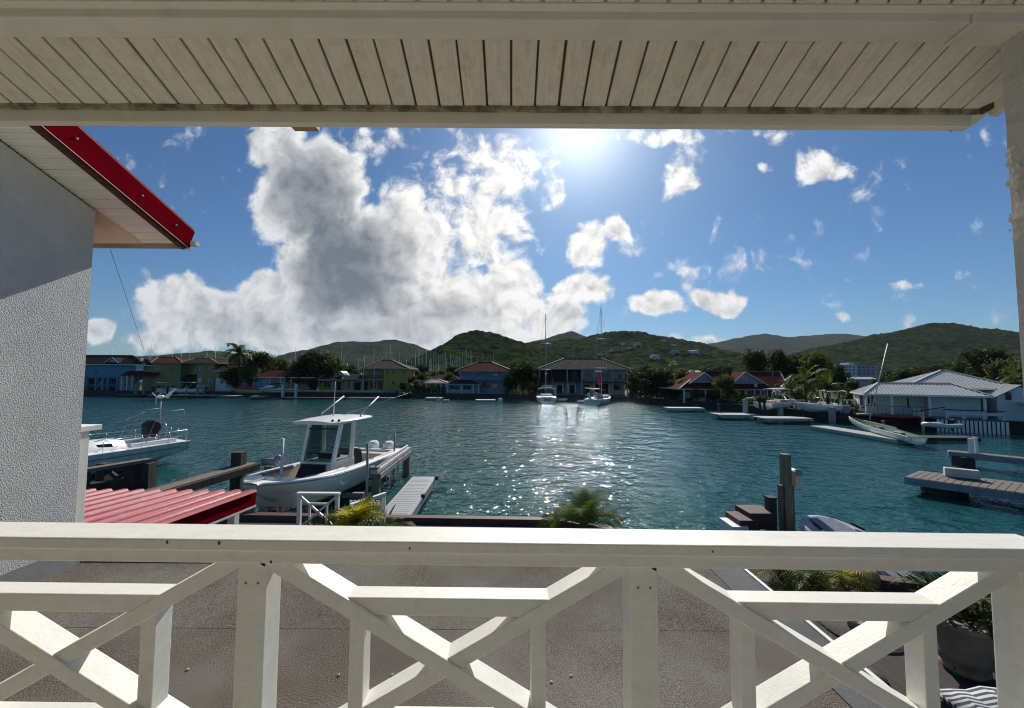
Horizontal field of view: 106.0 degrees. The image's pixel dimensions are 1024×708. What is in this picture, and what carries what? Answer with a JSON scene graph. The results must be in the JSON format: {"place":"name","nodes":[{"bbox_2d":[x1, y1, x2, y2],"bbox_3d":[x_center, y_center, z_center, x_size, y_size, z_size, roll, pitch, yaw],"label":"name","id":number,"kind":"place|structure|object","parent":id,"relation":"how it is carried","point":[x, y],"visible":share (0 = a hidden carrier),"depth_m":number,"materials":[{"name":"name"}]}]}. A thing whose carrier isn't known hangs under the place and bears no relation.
{"place":"outdoors","nodes":[
{"label":"outdoors","id":0,"kind":"place"},
{"bbox_2d":[84,488,256,524],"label":"roof","id":1,"kind":"structure","parent":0,"point":[175,506],"depth_m":6.10,"materials":[{"name":"red paint"}]},
{"bbox_2d":[137,351,245,361],"bbox_3d":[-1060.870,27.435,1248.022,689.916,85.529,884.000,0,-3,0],"label":"hill","id":2,"kind":"structure","parent":0,"point":[210,354],"depth_m":1246.24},
{"bbox_2d":[279,339,430,368],"bbox_3d":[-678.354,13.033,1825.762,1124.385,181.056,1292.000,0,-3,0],"label":"blue hills","id":3,"kind":"structure","parent":0,"point":[354,352],"depth_m":1681.09,"materials":[{"name":"plant"}]},
{"bbox_2d":[349,492,386,525],"bbox_3d":[-4.390,4.799,11.488,1.108,1.010,1.054,1,-3,-9],"label":"railing","id":4,"kind":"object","parent":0,"point":[383,495],"depth_m":11.87,"materials":[{"name":"white paint"}]},
{"bbox_2d":[402,330,561,370],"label":"dome hill","id":5,"kind":"structure","parent":0,"point":[489,346],"depth_m":511.38,"materials":[{"name":"plant"}]},
{"bbox_2d":[137,385,844,409],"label":"bank","id":6,"kind":"structure","parent":0,"point":[626,395],"depth_m":86.25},
{"bbox_2d":[84,355,151,390],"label":"blue house","id":7,"kind":"structure","parent":6,"relation":"on","point":[112,372],"depth_m":100.87,"materials":[{"name":"paint"}]},
{"bbox_2d":[134,357,235,390],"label":"yellow house","id":8,"kind":"structure","parent":6,"relation":"on","point":[174,371],"depth_m":99.89,"materials":[{"name":"red"}]},
{"bbox_2d":[218,366,241,387],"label":"leafy tree","id":9,"kind":"object","parent":6,"relation":"on","point":[229,373],"visible":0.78,"depth_m":97.29,"materials":[{"name":"green plant"}]},
{"bbox_2d":[213,365,247,390],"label":"tan house","id":10,"kind":"structure","parent":6,"relation":"on","point":[220,385],"depth_m":98.16,"materials":[{"name":"white paint"}]},
{"bbox_2d":[221,342,254,386],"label":"coconut palm","id":11,"kind":"object","parent":6,"relation":"on","point":[239,351],"visible":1,"depth_m":96.61,"materials":[{"name":"green plant"}]},
{"bbox_2d":[230,386,264,393],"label":"speedboat","id":12,"kind":"object","parent":6,"relation":"on","point":[247,390],"visible":0.75,"depth_m":93.56,"materials":[{"name":"green plastic"}]},
{"bbox_2d":[237,365,260,385],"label":"leafy tree","id":13,"kind":"object","parent":6,"relation":"on","point":[246,373],"visible":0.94,"depth_m":96.47,"materials":[{"name":"green plant"}]},
{"bbox_2d":[237,350,281,377],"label":"leafy tree","id":14,"kind":"object","parent":6,"relation":"on","point":[261,360],"visible":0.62,"depth_m":101.77,"materials":[{"name":"green plant"}]},
{"bbox_2d":[265,355,290,368],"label":"leafy tree","id":15,"kind":"object","parent":6,"relation":"on","point":[285,364],"visible":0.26,"depth_m":112.29,"materials":[{"name":"green plant"}]},
{"bbox_2d":[258,381,302,392],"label":"cruiser","id":16,"kind":"object","parent":6,"relation":"on","point":[271,388],"visible":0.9,"depth_m":93.17,"materials":[{"name":"white"}]},
{"bbox_2d":[250,369,321,389],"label":"red roof house","id":17,"kind":"structure","parent":6,"relation":"on","point":[267,377],"depth_m":97.73,"materials":[{"name":"brown"}]},
{"bbox_2d":[285,360,311,383],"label":"leafy tree","id":18,"kind":"object","parent":6,"relation":"on","point":[296,367],"visible":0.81,"depth_m":97.19,"materials":[{"name":"green plant"}]},
{"bbox_2d":[304,374,322,389],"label":"shore bush","id":19,"kind":"object","parent":6,"relation":"on","point":[314,382],"visible":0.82,"depth_m":97.49,"materials":[{"name":"green plant"}]},
{"bbox_2d":[296,349,336,389],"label":"leafy tree","id":20,"kind":"object","parent":6,"relation":"on","point":[313,359],"visible":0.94,"depth_m":97.19,"materials":[{"name":"green plant"}]},
{"bbox_2d":[321,353,342,384],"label":"leafy tree","id":21,"kind":"object","parent":6,"relation":"on","point":[334,362],"visible":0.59,"depth_m":99.64,"materials":[{"name":"green plant"}]},
{"bbox_2d":[302,390,383,392],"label":"garden wall","id":22,"kind":"structure","parent":6,"relation":"on","point":[341,391],"depth_m":95.22,"materials":[{"name":"white paint"}]},
{"bbox_2d":[317,360,418,392],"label":"yellow villa","id":23,"kind":"object","parent":6,"relation":"on","point":[379,375],"visible":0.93,"depth_m":98.44,"materials":[{"name":"brown"}]},
{"bbox_2d":[417,374,458,391],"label":"red shed","id":24,"kind":"structure","parent":6,"relation":"on","point":[437,376],"depth_m":104.09,"materials":[{"name":"brown"}]},
{"bbox_2d":[445,362,510,393],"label":"pale blue house","id":25,"kind":"structure","parent":6,"relation":"on","point":[481,378],"depth_m":94.40,"materials":[{"name":"red"}]},
{"bbox_2d":[506,360,534,393],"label":"leafy tree","id":26,"kind":"object","parent":6,"relation":"on","point":[520,372],"visible":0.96,"depth_m":88.15,"materials":[{"name":"green plant"}]},
{"bbox_2d":[518,381,539,396],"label":"leafy tree","id":27,"kind":"object","parent":6,"relation":"on","point":[530,386],"visible":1,"depth_m":85.94,"materials":[{"name":"green plant"}]},
{"bbox_2d":[83,390,1023,432],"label":"sea wall","id":28,"kind":"structure","parent":6,"relation":"on","point":[1016,426],"depth_m":76.66,"materials":[{"name":"concrete"}]},
{"bbox_2d":[535,358,630,394],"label":"veranda house","id":29,"kind":"structure","parent":6,"relation":"on","point":[571,376],"depth_m":92.80,"materials":[{"name":"grey"}]},
{"bbox_2d":[405,385,864,413],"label":"bank shrubs","id":30,"kind":"object","parent":6,"relation":"on","point":[734,401],"visible":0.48,"depth_m":75.51,"materials":[{"name":"green plant"}]},
{"bbox_2d":[627,371,647,396],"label":"leafy tree","id":31,"kind":"object","parent":6,"relation":"on","point":[636,378],"visible":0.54,"depth_m":83.53,"materials":[{"name":"green plant"}]},
{"bbox_2d":[636,378,658,396],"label":"shore bush","id":32,"kind":"object","parent":6,"relation":"on","point":[645,383],"visible":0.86,"depth_m":79.94,"materials":[{"name":"green plant"}]},
{"bbox_2d":[641,367,675,397],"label":"leafy tree","id":33,"kind":"object","parent":6,"relation":"on","point":[655,374],"visible":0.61,"depth_m":80.17,"materials":[{"name":"green plant"}]},
{"bbox_2d":[658,371,785,402],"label":"gabled house","id":34,"kind":"structure","parent":6,"relation":"on","point":[751,383],"depth_m":70.60,"materials":[{"name":"red"}]},
{"bbox_2d":[711,372,740,402],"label":"leafy tree","id":35,"kind":"object","parent":6,"relation":"on","point":[726,384],"visible":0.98,"depth_m":65.25,"materials":[{"name":"green plant"}]},
{"bbox_2d":[738,348,771,371],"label":"leafy tree","id":36,"kind":"object","parent":6,"relation":"on","point":[757,360],"visible":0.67,"depth_m":90.53,"materials":[{"name":"green plant"}]},
{"bbox_2d":[766,348,786,373],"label":"leafy tree","id":37,"kind":"object","parent":6,"relation":"on","point":[776,359],"visible":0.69,"depth_m":89.29,"materials":[{"name":"green plant"}]},
{"bbox_2d":[777,354,804,388],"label":"leafy tree","id":38,"kind":"object","parent":6,"relation":"on","point":[792,364],"visible":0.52,"depth_m":85.32,"materials":[{"name":"green plant"}]},
{"bbox_2d":[773,379,809,407],"bbox_3d":[41.470,5.857,57.222,4.668,4.257,4.544,0,-3,0],"label":"palm clump","id":39,"kind":"object","parent":6,"relation":"on","point":[792,391],"visible":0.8,"depth_m":57.00,"materials":[{"name":"green plant"}]},
{"bbox_2d":[778,365,833,402],"bbox_3d":[43.724,4.835,57.827,6.867,6.387,6.621,0,-3,0],"label":"palm clump","id":40,"kind":"object","parent":6,"relation":"on","point":[807,384],"visible":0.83,"depth_m":57.50,"materials":[{"name":"green plant"}]},
{"bbox_2d":[797,349,827,398],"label":"leafy tree","id":41,"kind":"object","parent":6,"relation":"on","point":[809,361],"visible":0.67,"depth_m":78.90,"materials":[{"name":"green plant"}]},
{"bbox_2d":[794,390,855,412],"bbox_3d":[39.810,6.027,49.152,6.618,2.928,2.528,-1,-3,20],"label":"pontoon boat","id":42,"kind":"object","parent":6,"relation":"on","point":[818,406],"visible":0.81,"depth_m":48.60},
{"bbox_2d":[804,372,849,403],"bbox_3d":[46.453,5.322,56.770,5.688,5.331,5.240,3,-4,-41],"label":"palm clump","id":43,"kind":"object","parent":6,"relation":"on","point":[823,383],"visible":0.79,"depth_m":56.47,"materials":[{"name":"green plant"}]},
{"bbox_2d":[812,368,844,400],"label":"leafy tree","id":44,"kind":"object","parent":6,"relation":"on","point":[837,374],"visible":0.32,"depth_m":72.66,"materials":[{"name":"green plant"}]},
{"bbox_2d":[827,364,853,396],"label":"leafy tree","id":45,"kind":"object","parent":6,"relation":"on","point":[844,377],"visible":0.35,"depth_m":79.18,"materials":[{"name":"green plant"}]},
{"bbox_2d":[834,363,877,378],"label":"apartment block","id":46,"kind":"structure","parent":6,"relation":"on","point":[862,370],"depth_m":186.31,"materials":[{"name":"white paint"}]},
{"bbox_2d":[841,377,877,388],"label":"white house","id":47,"kind":"structure","parent":6,"relation":"on","point":[864,381],"depth_m":119.75,"materials":[{"name":"paint"}]},
{"bbox_2d":[889,369,918,381],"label":"belt tree","id":48,"kind":"object","parent":6,"relation":"on","point":[901,374],"visible":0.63,"depth_m":93.69,"materials":[{"name":"green plant"}]},
{"bbox_2d":[850,370,1023,434],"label":"white bungalow","id":49,"kind":"object","parent":6,"relation":"on","point":[945,395],"visible":0.96,"depth_m":41.98,"materials":[{"name":"metal"}]},
{"bbox_2d":[948,358,968,374],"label":"leafy tree","id":50,"kind":"object","parent":6,"relation":"on","point":[957,365],"visible":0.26,"depth_m":104.80,"materials":[{"name":"green plant"}]},
{"bbox_2d":[957,346,1013,379],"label":"leafy tree","id":51,"kind":"object","parent":6,"relation":"on","point":[975,361],"visible":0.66,"depth_m":93.54,"materials":[{"name":"green plant"}]},
{"bbox_2d":[980,357,1021,382],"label":"leafy tree","id":52,"kind":"object","parent":6,"relation":"on","point":[992,371],"visible":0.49,"depth_m":86.86,"materials":[{"name":"green plant"}]},
{"bbox_2d":[998,362,1022,382],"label":"leafy tree","id":53,"kind":"object","parent":6,"relation":"on","point":[1018,367],"visible":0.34,"depth_m":71.00,"materials":[{"name":"green plant"}]},
{"bbox_2d":[81,111,1018,357],"label":"sky","id":54,"kind":"structure","parent":0,"point":[425,238],"materials":[{"name":"blue"}]},
{"bbox_2d":[82,383,1023,574],"bbox_3d":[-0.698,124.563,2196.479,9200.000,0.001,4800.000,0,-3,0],"label":"water","id":55,"kind":"structure","parent":0,"point":[651,466],"depth_m":26.96,"materials":[{"name":"liquid"}]},
{"bbox_2d":[86,458,156,490],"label":"jetty","id":56,"kind":"object","parent":55,"relation":"in","point":[138,474],"visible":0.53,"depth_m":17.70,"materials":[{"name":"wood"}]},
{"bbox_2d":[87,388,189,476],"bbox_3d":[-24.016,4.377,19.688,3.951,4.920,12.072,-1,-3,17],"label":"motorboat","id":57,"kind":"object","parent":55,"relation":"on","point":[148,444],"visible":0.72,"depth_m":22.89,"materials":[{"name":"plastic"}]},
{"bbox_2d":[169,382,207,393],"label":"motorboat","id":58,"kind":"object","parent":55,"relation":"on","point":[190,391],"visible":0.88,"depth_m":92.43,"materials":[{"name":"white"}]},
{"bbox_2d":[144,451,260,490],"bbox_3d":[-12.109,6.269,14.832,0.863,4.150,5.217,0,-3,7],"label":"catwalk","id":59,"kind":"object","parent":55,"relation":"in","point":[237,470],"visible":0.28,"depth_m":15.75,"materials":[{"name":"wood"}]},
{"bbox_2d":[261,455,280,469],"bbox_3d":[-10.458,5.936,16.845,0.850,3.050,0.412,0,-3,0],"label":"winch post","id":60,"kind":"object","parent":55,"relation":"in","point":[269,463],"visible":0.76,"depth_m":16.75,"materials":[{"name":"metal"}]},
{"bbox_2d":[278,438,283,512],"bbox_3d":[-9.004,5.586,15.017,0.110,4.567,0.105,0,-3,0],"label":"guide pole","id":61,"kind":"object","parent":55,"relation":"in","point":[281,463],"visible":0.34,"depth_m":15.06,"materials":[{"name":"white plastic"}]},
{"bbox_2d":[281,397,346,399],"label":"dock","id":62,"kind":"object","parent":55,"relation":"in","point":[283,398],"visible":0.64,"depth_m":83.10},
{"bbox_2d":[365,443,368,496],"bbox_3d":[-6.069,5.841,16.106,0.110,4.208,0.105,0,-3,0],"label":"guide pole","id":63,"kind":"object","parent":55,"relation":"in","point":[367,468],"visible":0.66,"depth_m":16.12,"materials":[{"name":"metal"}]},
{"bbox_2d":[331,445,410,501],"bbox_3d":[-7.637,6.748,19.061,4.002,3.700,5.400,0,-3,0],"label":"lift","id":64,"kind":"object","parent":55,"relation":"in","point":[377,474],"visible":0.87,"depth_m":17.74,"materials":[{"name":"metal"}]},
{"bbox_2d":[239,382,407,507],"bbox_3d":[-7.983,3.931,18.088,3.944,5.224,10.015,0,-3,8],"label":"console boat","id":65,"kind":"object","parent":64,"relation":"on","point":[341,469],"visible":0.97,"depth_m":16.56,"materials":[{"name":"grey plastic"}]},
{"bbox_2d":[386,475,438,514],"bbox_3d":[-4.281,7.380,15.773,1.342,3.120,6.603,0,-3,0],"label":"floating dock","id":66,"kind":"object","parent":55,"relation":"on","point":[411,496],"visible":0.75,"depth_m":16.03,"materials":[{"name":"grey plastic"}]},
{"bbox_2d":[536,314,555,403],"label":"sailboat","id":67,"kind":"object","parent":55,"relation":"on","point":[545,398],"visible":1,"depth_m":80.43,"materials":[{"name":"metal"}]},
{"bbox_2d":[584,309,610,405],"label":"sailboat","id":68,"kind":"object","parent":55,"relation":"on","point":[598,399],"visible":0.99,"depth_m":74.84,"materials":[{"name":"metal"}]},
{"bbox_2d":[709,413,758,419],"bbox_3d":[29.155,9.198,50.780,5.126,2.650,2.650,0,-3,0],"label":"dock","id":69,"kind":"object","parent":55,"relation":"in","point":[721,415],"visible":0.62,"depth_m":49.79,"materials":[{"name":"concrete"}]},
{"bbox_2d":[763,495,777,530],"bbox_3d":[8.554,6.529,12.693,0.300,3.630,0.310,0,-3,0],"label":"dock post","id":70,"kind":"object","parent":55,"relation":"in","point":[770,502],"visible":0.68,"depth_m":12.66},
{"bbox_2d":[719,505,776,530],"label":"dock steps","id":71,"kind":"structure","parent":70,"relation":"attached to","point":[749,517],"depth_m":12.44,"materials":[{"name":"brown wood"}]},
{"bbox_2d":[778,407,783,415],"bbox_3d":[36.285,8.564,52.124,0.540,4.142,0.540,0,-3,0],"label":"lift piling","id":72,"kind":"object","parent":55,"relation":"in","point":[780,411],"visible":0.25,"depth_m":51.95,"materials":[{"name":"concrete"}]},
{"bbox_2d":[753,388,794,409],"bbox_3d":[36.899,6.178,53.611,8.218,2.876,2.928,2,-4,-28],"label":"motorboat","id":73,"kind":"object","parent":72,"relation":"on","point":[762,403],"visible":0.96,"depth_m":52.05,"materials":[{"name":"white"}]},
{"bbox_2d":[752,416,812,423],"bbox_3d":[32.733,9.001,46.782,5.760,2.650,2.450,0,-3,0],"label":"dock","id":74,"kind":"object","parent":55,"relation":"in","point":[782,418],"visible":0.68,"depth_m":45.68,"materials":[{"name":"concrete"}]},
{"bbox_2d":[777,453,802,530],"bbox_3d":[9.307,5.864,12.850,0.640,4.982,0.430,0,-3,0],"label":"mooring post","id":75,"kind":"object","parent":55,"relation":"in","point":[790,478],"visible":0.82,"depth_m":12.89,"materials":[{"name":"wood"}]},
{"bbox_2d":[809,426,911,443],"bbox_3d":[33.046,7.602,36.858,2.000,0.325,9.129,0,-3,-3],"label":"dock","id":76,"kind":"object","parent":55,"relation":"on","point":[861,434],"visible":0.77,"depth_m":36.30,"materials":[{"name":"concrete"}]},
{"bbox_2d":[799,515,942,578],"bbox_3d":[9.546,5.362,10.720,1.660,0.798,3.234,0,-3,0],"label":"rubber dinghy","id":77,"kind":"object","parent":55,"relation":"on","point":[816,523],"visible":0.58,"depth_m":11.43,"materials":[{"name":"grey plastic"}]},
{"bbox_2d":[849,344,927,444],"bbox_3d":[36.312,3.062,38.449,3.972,9.210,17.413,-2,-4,38],"label":"sailing dinghy","id":78,"kind":"object","parent":55,"relation":"on","point":[889,431],"visible":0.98,"depth_m":34.94,"materials":[{"name":"white plastic"}]},
{"bbox_2d":[921,419,963,430],"bbox_3d":[40.755,6.798,36.679,3.642,1.152,1.894,1,-3,-15],"label":"dinghy","id":79,"kind":"object","parent":55,"relation":"on","point":[951,425],"visible":1,"depth_m":36.02,"materials":[{"name":"grey plastic"}]},
{"bbox_2d":[920,435,980,442],"bbox_3d":[37.672,8.411,33.522,4.798,2.450,1.250,0,-3,0],"label":"dock","id":80,"kind":"object","parent":55,"relation":"in","point":[947,438],"visible":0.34,"depth_m":32.96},
{"bbox_2d":[904,471,1023,500],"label":"timber dock","id":81,"kind":"object","parent":55,"relation":"in","point":[940,484],"visible":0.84,"depth_m":17.87,"materials":[{"name":"wood"}]},
{"bbox_2d":[943,467,980,479],"bbox_3d":[21.706,5.758,18.642,1.147,0.420,0.340,-2,-4,36],"label":"dock box","id":82,"kind":"object","parent":81,"relation":"on","point":[962,473],"visible":1,"depth_m":18.52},
{"bbox_2d":[948,437,1023,467],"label":"timber dock","id":83,"kind":"object","parent":55,"relation":"in","point":[965,459],"visible":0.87,"depth_m":24.05,"materials":[{"name":"white paint"}]},
{"bbox_2d":[527,331,586,342],"bbox_3d":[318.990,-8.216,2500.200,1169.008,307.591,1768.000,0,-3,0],"label":"peak","id":84,"kind":"structure","parent":0,"point":[571,334],"depth_m":2551.03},
{"bbox_2d":[216,520,996,705],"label":"ground","id":85,"kind":"structure","parent":0,"point":[891,669],"depth_m":7.31,"materials":[{"name":"concrete"}]},
{"bbox_2d":[0,125,199,575],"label":"white house","id":86,"kind":"structure","parent":85,"relation":"on","point":[71,197],"depth_m":3.49,"materials":[{"name":"paint"}]},
{"bbox_2d":[75,424,101,522],"bbox_3d":[-4.494,1.560,3.895,0.310,1.655,0.290,0,-3,0],"label":"balcony newel","id":87,"kind":"object","parent":86,"relation":"attached to","point":[86,429],"visible":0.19,"depth_m":3.92,"materials":[{"name":"beige paint"}]},
{"bbox_2d":[0,561,887,707],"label":"flat roof","id":88,"kind":"structure","parent":86,"relation":"attached to","point":[584,641],"depth_m":2.59,"materials":[{"name":"concrete"}]},
{"bbox_2d":[296,492,340,525],"bbox_3d":[-5.664,4.670,11.272,1.245,1.230,0.140,0,-3,0],"label":"yard fence","id":89,"kind":"object","parent":85,"relation":"on","point":[300,498],"visible":0.68,"depth_m":11.25,"materials":[{"name":"white paint"}]},
{"bbox_2d":[304,504,395,525],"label":"border plants","id":90,"kind":"object","parent":85,"relation":"on","point":[329,522],"visible":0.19,"depth_m":10.38,"materials":[{"name":"green plant"}]},
{"bbox_2d":[325,496,384,525],"bbox_3d":[-3.856,4.367,9.385,1.452,1.650,1.414,2,-4,-33],"label":"palm tree","id":91,"kind":"object","parent":85,"relation":"on","point":[355,515],"visible":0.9,"depth_m":9.30,"materials":[{"name":"green plant"}]},
{"bbox_2d":[369,513,416,526],"bbox_3d":[-3.111,4.666,9.757,1.496,1.102,1.450,0,-3,0],"label":"shrub","id":92,"kind":"object","parent":85,"relation":"on","point":[394,524],"visible":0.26,"depth_m":9.92,"materials":[{"name":"green plant"}]},
{"bbox_2d":[536,487,624,528],"bbox_3d":[1.790,4.395,9.989,2.456,1.723,2.176,0,-3,0],"label":"palm tree","id":93,"kind":"object","parent":85,"relation":"on","point":[582,512],"visible":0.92,"depth_m":9.86,"materials":[{"name":"green plant"}]},
{"bbox_2d":[225,512,990,597],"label":"quay capping","id":94,"kind":"object","parent":85,"relation":"on","point":[510,520],"visible":0.14,"depth_m":12.22,"materials":[{"name":"concrete"}]},
{"bbox_2d":[748,569,818,590],"bbox_3d":[6.285,4.976,9.057,1.713,1.091,1.630,-3,-4,45],"label":"palm clump","id":95,"kind":"object","parent":85,"relation":"on","point":[781,577],"visible":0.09,"depth_m":8.66,"materials":[{"name":"green plant"}]},
{"bbox_2d":[766,569,856,591],"bbox_3d":[6.628,5.085,8.566,1.816,1.098,1.686,0,-3,0],"label":"palm clump","id":96,"kind":"object","parent":85,"relation":"on","point":[811,575],"visible":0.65,"depth_m":8.38,"materials":[{"name":"green plant"}]},
{"bbox_2d":[794,570,884,591],"bbox_3d":[7.438,5.046,8.723,1.854,1.130,1.802,0,-3,0],"label":"palm clump","id":97,"kind":"object","parent":85,"relation":"on","point":[841,576],"visible":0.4,"depth_m":8.38,"materials":[{"name":"green plant"}]},
{"bbox_2d":[850,570,880,586],"bbox_3d":[8.009,5.062,8.779,0.611,0.405,0.445,0,-3,0],"label":"rock","id":98,"kind":"object","parent":85,"relation":"on","point":[876,577],"visible":0.41,"depth_m":8.62,"materials":[{"name":"stone"}]},
{"bbox_2d":[886,571,990,606],"bbox_3d":[8.759,4.730,7.636,2.269,1.018,2.223,-2,-4,37],"label":"palm tree","id":99,"kind":"object","parent":85,"relation":"on","point":[922,577],"visible":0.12,"depth_m":8.11,"materials":[{"name":"green plant"}]},
{"bbox_2d":[894,571,994,682],"bbox_3d":[7.319,4.257,6.283,1.551,1.659,1.556,0,-3,0],"label":"potted plant","id":100,"kind":"object","parent":85,"relation":"on","point":[965,642],"visible":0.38,"depth_m":6.00,"materials":[{"name":"green plant"}]},
{"bbox_2d":[940,686,997,707],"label":"striped lounger","id":101,"kind":"object","parent":85,"relation":"on","point":[980,697],"visible":0.58,"depth_m":5.08,"materials":[{"name":"fabric"}]},
{"bbox_2d":[526,331,882,372],"bbox_3d":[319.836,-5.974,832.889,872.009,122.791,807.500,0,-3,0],"label":"villa hill","id":102,"kind":"structure","parent":0,"point":[588,347],"depth_m":731.20,"materials":[{"name":"plant"}]},
{"bbox_2d":[708,334,866,356],"bbox_3d":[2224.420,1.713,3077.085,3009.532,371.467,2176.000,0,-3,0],"label":"ridge","id":103,"kind":"structure","parent":0,"point":[766,343],"depth_m":3050.31,"materials":[{"name":"plant"}]},
{"bbox_2d":[819,621,904,685],"bbox_3d":[5.552,4.700,6.098,1.140,0.735,1.140,0,-3,0],"label":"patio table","id":104,"kind":"object","parent":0,"point":[838,629],"visible":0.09,"depth_m":6.06,"materials":[{"name":"grey"}]},
{"bbox_2d":[786,322,1020,371],"bbox_3d":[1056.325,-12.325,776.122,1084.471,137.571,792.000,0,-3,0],"label":"hill","id":105,"kind":"structure","parent":0,"point":[924,345],"depth_m":779.38,"materials":[{"name":"plant"}]},
{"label":"balcony floor","id":106,"kind":"structure","parent":0,"visible":0},
{"bbox_2d":[0,522,1023,707],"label":"balcony railing","id":107,"kind":"object","parent":106,"relation":"on","point":[264,559],"visible":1,"depth_m":1.21,"materials":[{"name":"white paint"}]},
{"bbox_2d":[1001,29,1023,394],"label":"porch pillar","id":108,"kind":"structure","parent":106,"relation":"on","point":[1012,54],"depth_m":1.31,"materials":[{"name":"paint"}]},
{"bbox_2d":[0,0,1023,131],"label":"porch roof","id":109,"kind":"structure","parent":108,"relation":"on","point":[908,65],"depth_m":1.50,"materials":[{"name":"paint"}]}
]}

